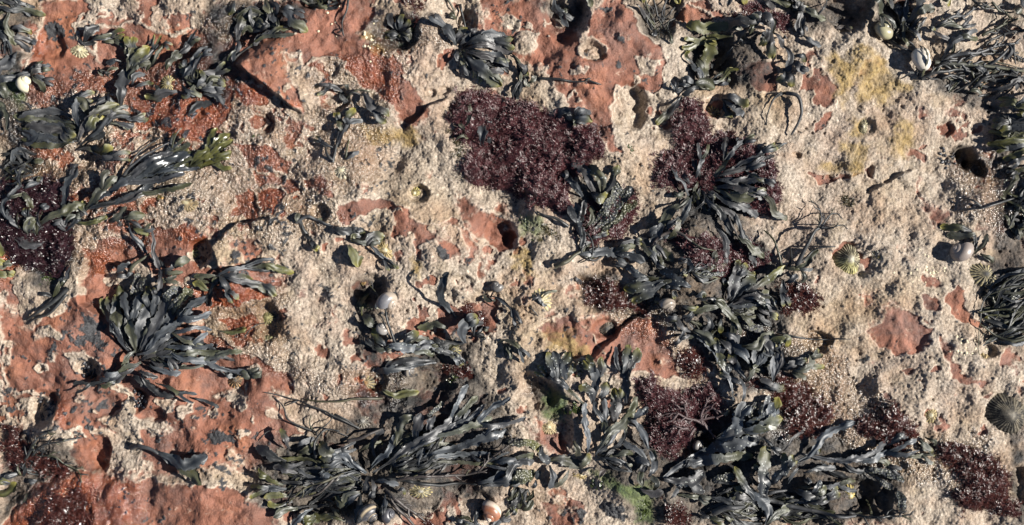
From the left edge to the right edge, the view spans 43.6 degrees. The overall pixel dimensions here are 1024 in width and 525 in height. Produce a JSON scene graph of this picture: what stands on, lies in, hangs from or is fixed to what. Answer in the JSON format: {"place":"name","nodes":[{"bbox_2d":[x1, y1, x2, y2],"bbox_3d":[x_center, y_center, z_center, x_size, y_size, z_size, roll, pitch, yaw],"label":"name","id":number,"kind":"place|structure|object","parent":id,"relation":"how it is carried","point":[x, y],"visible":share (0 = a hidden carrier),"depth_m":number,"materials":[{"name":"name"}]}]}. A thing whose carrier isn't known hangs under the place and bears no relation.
{"place":"outdoors","nodes":[
{"label":"outdoors","id":0,"kind":"place"},
{"bbox_2d":[0,0,1023,524],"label":"rock ground","id":1,"kind":"structure","parent":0,"point":[874,328],"depth_m":1.60,"materials":[{"name":"stone"}]},
{"bbox_2d":[0,243,14,278],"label":"seaweed clump","id":2,"kind":"object","parent":1,"relation":"on","point":[4,264],"visible":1,"depth_m":1.58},
{"bbox_2d":[0,477,27,505],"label":"seaweed clump","id":3,"kind":"object","parent":1,"relation":"on","point":[11,488],"visible":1,"depth_m":1.60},
{"bbox_2d":[0,12,35,53],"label":"seaweed clump","id":4,"kind":"object","parent":1,"relation":"on","point":[9,33],"visible":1,"depth_m":1.59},
{"bbox_2d":[0,0,45,16],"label":"seaweed clump","id":5,"kind":"object","parent":1,"relation":"on","point":[16,5],"visible":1,"depth_m":1.59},
{"bbox_2d":[15,76,30,92],"bbox_3d":[-0.605,-0.221,1.585,0.018,0.016,0.022,0,90,0],"label":"snail","id":6,"kind":"object","parent":1,"relation":"on","point":[22,83],"visible":1,"depth_m":1.58,"materials":[{"name":"grey"}]},
{"bbox_2d":[0,51,54,118],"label":"seaweed clump","id":7,"kind":"object","parent":1,"relation":"on","point":[7,62],"visible":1,"depth_m":1.59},
{"bbox_2d":[0,423,73,483],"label":"red turf weed","id":8,"kind":"object","parent":1,"relation":"on","point":[14,444],"visible":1,"depth_m":1.61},
{"bbox_2d":[0,430,87,485],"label":"seaweed clump","id":9,"kind":"object","parent":8,"relation":"on","point":[25,469],"visible":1,"depth_m":1.60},
{"bbox_2d":[0,170,77,279],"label":"red turf weed","id":10,"kind":"object","parent":1,"relation":"on","point":[47,190],"visible":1,"depth_m":1.59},
{"bbox_2d":[0,164,77,249],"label":"seaweed clump","id":11,"kind":"object","parent":1,"relation":"on","point":[29,221],"visible":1,"depth_m":1.58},
{"bbox_2d":[1,146,77,184],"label":"seaweed clump","id":12,"kind":"object","parent":1,"relation":"on","point":[18,152],"visible":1,"depth_m":1.60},
{"bbox_2d":[26,265,70,324],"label":"seaweed clump","id":13,"kind":"object","parent":1,"relation":"on","point":[62,295],"visible":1,"depth_m":1.59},
{"bbox_2d":[32,485,92,524],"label":"red turf weed","id":14,"kind":"object","parent":1,"relation":"on","point":[70,509],"visible":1,"depth_m":1.59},
{"bbox_2d":[0,90,148,161],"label":"seaweed clump","id":15,"kind":"object","parent":1,"relation":"on","point":[42,129],"visible":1,"depth_m":1.59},
{"bbox_2d":[70,45,88,57],"bbox_3d":[-0.543,-0.267,1.603,0.027,0.007,0.023,0,90,0],"label":"limpet","id":16,"kind":"object","parent":1,"relation":"on","point":[79,51],"visible":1,"depth_m":1.60},
{"bbox_2d":[79,24,124,46],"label":"seaweed clump","id":17,"kind":"object","parent":1,"relation":"on","point":[112,37],"visible":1,"depth_m":1.60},
{"bbox_2d":[106,34,161,104],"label":"seaweed clump","id":18,"kind":"object","parent":1,"relation":"on","point":[136,58],"visible":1,"depth_m":1.60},
{"bbox_2d":[39,127,233,230],"bbox_3d":[-0.468,-0.105,1.586,0.260,0.027,0.073,-22,90,0],"label":"seaweed clump","id":19,"kind":"object","parent":1,"relation":"on","point":[149,172],"visible":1,"depth_m":1.58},
{"bbox_2d":[108,206,190,293],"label":"seaweed clump","id":20,"kind":"object","parent":1,"relation":"on","point":[136,215],"visible":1,"depth_m":1.59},
{"bbox_2d":[73,273,245,407],"bbox_3d":[-0.433,0.096,1.590,0.219,0.037,0.157,6,90,0],"label":"seaweed clump","id":21,"kind":"object","parent":1,"relation":"on","point":[145,324],"visible":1,"depth_m":1.59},
{"bbox_2d":[160,75,174,89],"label":"limpet","id":22,"kind":"object","parent":1,"relation":"on","point":[166,82],"visible":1,"depth_m":1.60},
{"bbox_2d":[129,444,207,485],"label":"seaweed clump","id":23,"kind":"object","parent":1,"relation":"on","point":[186,467],"visible":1,"depth_m":1.58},
{"bbox_2d":[134,30,230,116],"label":"seaweed clump","id":24,"kind":"object","parent":1,"relation":"on","point":[213,83],"visible":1,"depth_m":1.59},
{"bbox_2d":[181,199,198,211],"bbox_3d":[-0.406,-0.074,1.590,0.033,0.006,0.024,0,90,0],"label":"limpet","id":25,"kind":"object","parent":1,"relation":"on","point":[188,204],"visible":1,"depth_m":1.59},
{"bbox_2d":[227,376,242,387],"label":"limpet","id":26,"kind":"object","parent":1,"relation":"on","point":[235,382],"visible":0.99,"depth_m":1.61},
{"bbox_2d":[220,323,264,337],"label":"seaweed clump","id":27,"kind":"object","parent":1,"relation":"on","point":[237,331],"visible":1,"depth_m":1.59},
{"bbox_2d":[224,367,261,379],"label":"seaweed clump","id":28,"kind":"object","parent":1,"relation":"on","point":[253,373],"visible":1,"depth_m":1.59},
{"bbox_2d":[193,258,293,306],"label":"seaweed clump","id":29,"kind":"object","parent":1,"relation":"on","point":[241,279],"visible":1,"depth_m":1.58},
{"bbox_2d":[227,0,307,61],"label":"seaweed clump","id":30,"kind":"object","parent":1,"relation":"on","point":[251,19],"visible":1,"depth_m":1.59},
{"bbox_2d":[263,312,276,324],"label":"limpet","id":31,"kind":"object","parent":1,"relation":"on","point":[268,317],"visible":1,"depth_m":1.61},
{"bbox_2d":[258,392,359,440],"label":"seaweed clump","id":32,"kind":"object","parent":1,"relation":"on","point":[337,416],"visible":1,"depth_m":1.59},
{"bbox_2d":[302,0,337,9],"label":"seaweed clump","id":33,"kind":"object","parent":1,"relation":"on","point":[315,4],"visible":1,"depth_m":1.59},
{"bbox_2d":[314,107,363,162],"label":"seaweed clump","id":34,"kind":"object","parent":1,"relation":"on","point":[349,114],"visible":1,"depth_m":1.59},
{"bbox_2d":[334,166,346,178],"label":"limpet","id":35,"kind":"object","parent":1,"relation":"on","point":[340,172],"visible":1,"depth_m":1.59},
{"bbox_2d":[295,213,398,270],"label":"seaweed clump","id":36,"kind":"object","parent":1,"relation":"on","point":[372,239],"visible":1,"depth_m":1.59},
{"bbox_2d":[315,83,389,123],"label":"seaweed clump","id":37,"kind":"object","parent":1,"relation":"on","point":[373,108],"visible":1,"depth_m":1.59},
{"bbox_2d":[304,388,418,402],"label":"seaweed clump","id":38,"kind":"object","parent":1,"relation":"on","point":[405,393],"visible":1,"depth_m":1.60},
{"bbox_2d":[358,416,369,428],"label":"limpet","id":39,"kind":"object","parent":1,"relation":"on","point":[363,422],"visible":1,"depth_m":1.60},
{"bbox_2d":[357,504,378,521],"bbox_3d":[-0.179,0.310,1.584,0.029,0.022,0.023,0,90,0],"label":"snail","id":40,"kind":"object","parent":1,"relation":"on","point":[368,512],"visible":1,"depth_m":1.58,"materials":[{"name":"grey"}]},
{"bbox_2d":[364,376,375,388],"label":"limpet","id":41,"kind":"object","parent":1,"relation":"on","point":[369,381],"visible":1,"depth_m":1.61},
{"bbox_2d":[376,323,386,334],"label":"snail","id":42,"kind":"object","parent":1,"relation":"on","point":[381,329],"visible":1,"depth_m":1.58,"materials":[{"name":"grey"}]},
{"bbox_2d":[377,240,392,258],"bbox_3d":[-0.159,-0.016,1.596,0.029,0.008,0.026,0,90,0],"label":"limpet","id":43,"kind":"object","parent":1,"relation":"on","point":[383,248],"visible":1,"depth_m":1.59},
{"bbox_2d":[376,292,397,308],"bbox_3d":[-0.155,0.047,1.577,0.027,0.021,0.022,0,90,0],"label":"snail","id":44,"kind":"object","parent":1,"relation":"on","point":[388,300],"visible":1,"depth_m":1.57,"materials":[{"name":"grey"}]},
{"bbox_2d":[249,384,525,524],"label":"seaweed clump","id":45,"kind":"object","parent":1,"relation":"on","point":[321,475],"visible":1,"depth_m":1.59,"materials":[{"name":"plant"}]},
{"bbox_2d":[381,508,394,523],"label":"snail","id":46,"kind":"object","parent":1,"relation":"on","point":[388,516],"visible":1,"depth_m":1.57,"materials":[{"name":"grey"}]},
{"bbox_2d":[385,13,412,41],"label":"seaweed clump","id":47,"kind":"object","parent":1,"relation":"on","point":[400,27],"visible":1,"depth_m":1.60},
{"bbox_2d":[399,0,424,24],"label":"red turf weed","id":48,"kind":"object","parent":1,"relation":"on","point":[420,5],"visible":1,"depth_m":1.58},
{"bbox_2d":[409,485,432,497],"bbox_3d":[-0.114,0.285,1.596,0.031,0.008,0.019,0,90,0],"label":"limpet","id":49,"kind":"object","parent":1,"relation":"on","point":[417,491],"visible":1,"depth_m":1.59},
{"bbox_2d":[356,281,488,374],"bbox_3d":[-0.111,0.081,1.596,0.166,0.041,0.118,0,90,0],"label":"seaweed clump","id":50,"kind":"object","parent":1,"relation":"on","point":[426,346],"visible":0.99,"depth_m":1.59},
{"bbox_2d":[436,272,456,318],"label":"seaweed clump","id":51,"kind":"object","parent":1,"relation":"on","point":[441,289],"visible":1,"depth_m":1.57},
{"bbox_2d":[439,361,472,379],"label":"red turf weed","id":52,"kind":"object","parent":1,"relation":"on","point":[464,371],"visible":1,"depth_m":1.61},
{"bbox_2d":[445,129,467,160],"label":"brown tuft","id":53,"kind":"object","parent":1,"relation":"on","point":[456,143],"visible":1,"depth_m":1.60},
{"bbox_2d":[455,299,490,335],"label":"red turf weed","id":54,"kind":"object","parent":1,"relation":"on","point":[479,313],"visible":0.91,"depth_m":1.60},
{"bbox_2d":[428,0,527,98],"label":"seaweed clump","id":55,"kind":"object","parent":1,"relation":"on","point":[478,61],"visible":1,"depth_m":1.59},
{"bbox_2d":[455,497,516,524],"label":"seaweed clump","id":56,"kind":"object","parent":1,"relation":"on","point":[462,521],"visible":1,"depth_m":1.60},
{"bbox_2d":[482,500,500,521],"bbox_3d":[-0.025,0.311,1.597,0.024,0.021,0.027,0,90,0],"label":"snail","id":57,"kind":"object","parent":1,"relation":"on","point":[491,511],"visible":1,"depth_m":1.59,"materials":[{"name":"orange"}]},
{"bbox_2d":[491,281,503,291],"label":"snail","id":58,"kind":"object","parent":1,"relation":"on","point":[496,286],"visible":1,"depth_m":1.59,"materials":[{"name":"grey"}]},
{"bbox_2d":[483,292,522,325],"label":"seaweed clump","id":59,"kind":"object","parent":1,"relation":"on","point":[502,301],"visible":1,"depth_m":1.59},
{"bbox_2d":[443,85,606,217],"bbox_3d":[0.010,-0.139,1.596,0.216,0.052,0.139,19,90,0],"label":"red turf weed","id":60,"kind":"object","parent":1,"relation":"on","point":[529,150],"visible":1,"depth_m":1.59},
{"bbox_2d":[454,100,472,141],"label":"seaweed clump","id":61,"kind":"object","parent":60,"relation":"on","point":[467,122],"visible":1,"depth_m":1.58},
{"bbox_2d":[477,120,491,146],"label":"seaweed clump","id":62,"kind":"object","parent":60,"relation":"on","point":[482,131],"visible":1,"depth_m":1.59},
{"bbox_2d":[479,437,591,515],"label":"seaweed clump","id":63,"kind":"object","parent":1,"relation":"on","point":[517,479],"visible":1,"depth_m":1.59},
{"bbox_2d":[497,276,581,362],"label":"seaweed clump","id":64,"kind":"object","parent":1,"relation":"on","point":[507,348],"visible":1,"depth_m":1.59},
{"bbox_2d":[528,288,551,310],"bbox_3d":[0.034,0.048,1.590,0.036,0.008,0.033,0,90,0],"label":"limpet","id":65,"kind":"object","parent":1,"relation":"on","point":[545,299],"visible":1,"depth_m":1.59},
{"bbox_2d":[528,290,556,315],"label":"seaweed clump","id":66,"kind":"object","parent":1,"relation":"on","point":[538,297],"visible":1,"depth_m":1.58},
{"bbox_2d":[542,419,557,434],"bbox_3d":[0.045,0.206,1.610,0.026,0.007,0.023,0,90,0],"label":"limpet","id":67,"kind":"object","parent":1,"relation":"on","point":[549,427],"visible":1,"depth_m":1.61},
{"bbox_2d":[510,55,600,99],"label":"seaweed clump","id":68,"kind":"object","parent":1,"relation":"on","point":[534,78],"visible":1,"depth_m":1.59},
{"bbox_2d":[551,0,574,26],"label":"seaweed clump","id":69,"kind":"object","parent":1,"relation":"on","point":[563,15],"visible":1,"depth_m":1.61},
{"bbox_2d":[557,106,592,126],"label":"seaweed clump","id":70,"kind":"object","parent":1,"relation":"on","point":[585,117],"visible":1,"depth_m":1.58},
{"bbox_2d":[537,156,644,268],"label":"seaweed clump","id":71,"kind":"object","parent":1,"relation":"on","point":[604,196],"visible":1,"depth_m":1.59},
{"bbox_2d":[599,322,614,335],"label":"limpet","id":72,"kind":"object","parent":1,"relation":"on","point":[607,329],"visible":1,"depth_m":1.61},
{"bbox_2d":[573,184,642,248],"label":"red turf weed","id":73,"kind":"object","parent":1,"relation":"on","point":[617,230],"visible":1,"depth_m":1.60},
{"bbox_2d":[534,344,682,498],"bbox_3d":[0.118,0.202,1.590,0.136,0.045,0.219,-17,90,0],"label":"seaweed clump","id":74,"kind":"object","parent":1,"relation":"on","point":[556,364],"visible":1,"depth_m":1.59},
{"bbox_2d":[582,272,654,320],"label":"red turf weed","id":75,"kind":"object","parent":1,"relation":"on","point":[600,292],"visible":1,"depth_m":1.60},
{"bbox_2d":[636,0,674,43],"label":"seaweed clump","id":76,"kind":"object","parent":1,"relation":"on","point":[649,21],"visible":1,"depth_m":1.60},
{"bbox_2d":[612,230,715,303],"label":"seaweed clump","id":77,"kind":"object","parent":1,"relation":"on","point":[644,286],"visible":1,"depth_m":1.59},
{"bbox_2d":[659,298,675,310],"bbox_3d":[0.193,0.051,1.586,0.020,0.015,0.017,33,90,0],"label":"snail","id":78,"kind":"object","parent":1,"relation":"on","point":[667,304],"visible":1,"depth_m":1.58,"materials":[{"name":"grey"}]},
{"bbox_2d":[655,95,681,124],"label":"seaweed clump","id":79,"kind":"object","parent":1,"relation":"on","point":[666,115],"visible":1,"depth_m":1.61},
{"bbox_2d":[661,498,692,524],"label":"red turf weed","id":80,"kind":"object","parent":1,"relation":"on","point":[676,516],"visible":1,"depth_m":1.60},
{"bbox_2d":[631,369,729,460],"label":"red turf weed","id":81,"kind":"object","parent":1,"relation":"on","point":[660,401],"visible":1,"depth_m":1.61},
{"bbox_2d":[665,392,722,441],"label":"purple sprig","id":82,"kind":"object","parent":81,"relation":"on","point":[701,419],"visible":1,"depth_m":1.60,"materials":[{"name":"grey"}]},
{"bbox_2d":[586,0,775,9],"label":"seaweed clump","id":83,"kind":"object","parent":1,"relation":"on","point":[770,4],"visible":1,"depth_m":1.59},
{"bbox_2d":[668,344,712,384],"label":"red turf weed","id":84,"kind":"object","parent":1,"relation":"on","point":[691,360],"visible":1,"depth_m":1.60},
{"bbox_2d":[682,94,707,115],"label":"red turf weed","id":85,"kind":"object","parent":1,"relation":"on","point":[692,104],"visible":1,"depth_m":1.60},
{"bbox_2d":[670,63,738,95],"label":"seaweed clump","id":86,"kind":"object","parent":1,"relation":"on","point":[703,82],"visible":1,"depth_m":1.60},
{"bbox_2d":[682,20,741,75],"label":"seaweed clump","id":87,"kind":"object","parent":1,"relation":"on","point":[710,51],"visible":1,"depth_m":1.60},
{"bbox_2d":[706,106,719,116],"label":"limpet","id":88,"kind":"object","parent":1,"relation":"on","point":[712,111],"visible":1,"depth_m":1.61},
{"bbox_2d":[647,97,783,218],"bbox_3d":[0.260,-0.121,1.600,0.182,0.043,0.130,26,90,0],"label":"red turf weed","id":89,"kind":"object","parent":1,"relation":"on","point":[690,131],"visible":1,"depth_m":1.60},
{"bbox_2d":[646,134,787,266],"bbox_3d":[0.256,-0.077,1.593,0.176,0.037,0.165,0,90,0],"label":"seaweed clump","id":90,"kind":"object","parent":89,"relation":"on","point":[742,193],"visible":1,"depth_m":1.59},
{"bbox_2d":[659,220,772,281],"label":"red turf weed","id":91,"kind":"object","parent":1,"relation":"on","point":[695,254],"visible":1,"depth_m":1.60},
{"bbox_2d":[678,251,729,285],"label":"seaweed clump","id":92,"kind":"object","parent":91,"relation":"on","point":[699,276],"visible":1,"depth_m":1.58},
{"bbox_2d":[663,395,782,493],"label":"seaweed clump","id":93,"kind":"object","parent":1,"relation":"on","point":[739,432],"visible":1,"depth_m":1.59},
{"bbox_2d":[672,260,798,339],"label":"seaweed clump","id":94,"kind":"object","parent":1,"relation":"on","point":[749,299],"visible":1,"depth_m":1.59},
{"bbox_2d":[721,93,749,117],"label":"seaweed clump","id":95,"kind":"object","parent":1,"relation":"on","point":[733,101],"visible":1,"depth_m":1.59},
{"bbox_2d":[664,314,850,400],"bbox_3d":[0.300,0.127,1.595,0.234,0.027,0.098,8,90,0],"label":"seaweed clump","id":96,"kind":"object","parent":1,"relation":"on","point":[765,344],"visible":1,"depth_m":1.59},
{"bbox_2d":[720,11,808,86],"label":"seaweed clump","id":97,"kind":"object","parent":1,"relation":"on","point":[755,19],"visible":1,"depth_m":1.58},
{"bbox_2d":[735,0,794,36],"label":"red turf weed","id":98,"kind":"object","parent":1,"relation":"on","point":[783,20],"visible":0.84,"depth_m":1.60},
{"bbox_2d":[743,91,802,165],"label":"seaweed clump","id":99,"kind":"object","parent":1,"relation":"on","point":[797,96],"visible":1,"depth_m":1.59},
{"bbox_2d":[744,371,837,440],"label":"red turf weed","id":100,"kind":"object","parent":1,"relation":"on","point":[803,409],"visible":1,"depth_m":1.60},
{"bbox_2d":[678,445,913,524],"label":"seaweed clump","id":101,"kind":"object","parent":1,"relation":"on","point":[746,497],"visible":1,"depth_m":1.59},
{"bbox_2d":[775,278,825,317],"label":"red turf weed","id":102,"kind":"object","parent":1,"relation":"on","point":[803,297],"visible":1,"depth_m":1.60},
{"bbox_2d":[764,198,847,282],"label":"seaweed clump","id":103,"kind":"object","parent":1,"relation":"on","point":[798,265],"visible":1,"depth_m":1.59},
{"bbox_2d":[771,0,852,47],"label":"seaweed clump","id":104,"kind":"object","parent":1,"relation":"on","point":[799,7],"visible":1,"depth_m":1.60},
{"bbox_2d":[832,244,859,273],"bbox_3d":[0.419,-0.004,1.597,0.038,0.017,0.043,0,90,0],"label":"limpet","id":105,"kind":"object","parent":1,"relation":"on","point":[845,258],"visible":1,"depth_m":1.60},
{"bbox_2d":[783,420,936,489],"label":"seaweed clump","id":106,"kind":"object","parent":1,"relation":"on","point":[875,455],"visible":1,"depth_m":1.59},
{"bbox_2d":[875,21,892,39],"bbox_3d":[0.463,-0.290,1.596,0.022,0.018,0.024,0,90,0],"label":"snail","id":107,"kind":"object","parent":1,"relation":"on","point":[886,32],"visible":1,"depth_m":1.59,"materials":[{"name":"grey"}]},
{"bbox_2d":[866,490,906,515],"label":"seaweed clump","id":108,"kind":"object","parent":1,"relation":"on","point":[902,499],"visible":1,"depth_m":1.58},
{"bbox_2d":[854,398,919,462],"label":"red turf weed","id":109,"kind":"object","parent":1,"relation":"on","point":[891,421],"visible":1,"depth_m":1.59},
{"bbox_2d":[872,0,935,78],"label":"seaweed clump","id":110,"kind":"object","parent":1,"relation":"on","point":[901,12],"visible":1,"depth_m":1.59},
{"bbox_2d":[911,48,930,70],"bbox_3d":[0.506,-0.252,1.585,0.024,0.022,0.029,0,90,0],"label":"snail","id":111,"kind":"object","parent":1,"relation":"on","point":[919,57],"visible":1,"depth_m":1.58,"materials":[{"name":"grey"}]},
{"bbox_2d":[925,409,936,423],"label":"limpet","id":112,"kind":"object","parent":1,"relation":"on","point":[930,415],"visible":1,"depth_m":1.59},
{"bbox_2d":[950,242,973,261],"bbox_3d":[0.556,-0.013,1.581,0.028,0.023,0.024,0,90,0],"label":"snail","id":113,"kind":"object","parent":1,"relation":"on","point":[959,252],"visible":1,"depth_m":1.57,"materials":[{"name":"grey"}]},
{"bbox_2d":[940,223,993,262],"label":"seaweed clump","id":114,"kind":"object","parent":1,"relation":"on","point":[952,228],"visible":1,"depth_m":1.58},
{"bbox_2d":[921,0,1023,99],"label":"seaweed clump","id":115,"kind":"object","parent":1,"relation":"on","point":[978,72],"visible":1,"depth_m":1.59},
{"bbox_2d":[932,438,1023,520],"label":"red turf weed","id":116,"kind":"object","parent":1,"relation":"on","point":[983,476],"visible":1,"depth_m":1.59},
{"bbox_2d":[969,263,995,286],"bbox_3d":[0.584,0.013,1.590,0.047,0.011,0.035,0,90,0],"label":"limpet","id":117,"kind":"object","parent":1,"relation":"on","point":[982,275],"visible":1,"depth_m":1.59},
{"bbox_2d":[961,166,1023,239],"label":"seaweed clump","id":118,"kind":"object","parent":1,"relation":"on","point":[1018,231],"visible":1,"depth_m":1.59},
{"bbox_2d":[978,267,1023,354],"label":"seaweed clump","id":119,"kind":"object","parent":1,"relation":"on","point":[1014,306],"visible":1,"depth_m":1.59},
{"bbox_2d":[984,393,1023,433],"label":"limpet","id":120,"kind":"object","parent":1,"relation":"on","point":[1004,413],"visible":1,"depth_m":1.59},
{"bbox_2d":[987,96,1023,176],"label":"seaweed clump","id":121,"kind":"object","parent":1,"relation":"on","point":[1010,132],"visible":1,"depth_m":1.59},
{"bbox_2d":[536,220,561,241],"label":"brown tuft","id":122,"kind":"object","parent":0,"point":[549,231],"visible":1,"depth_m":1.59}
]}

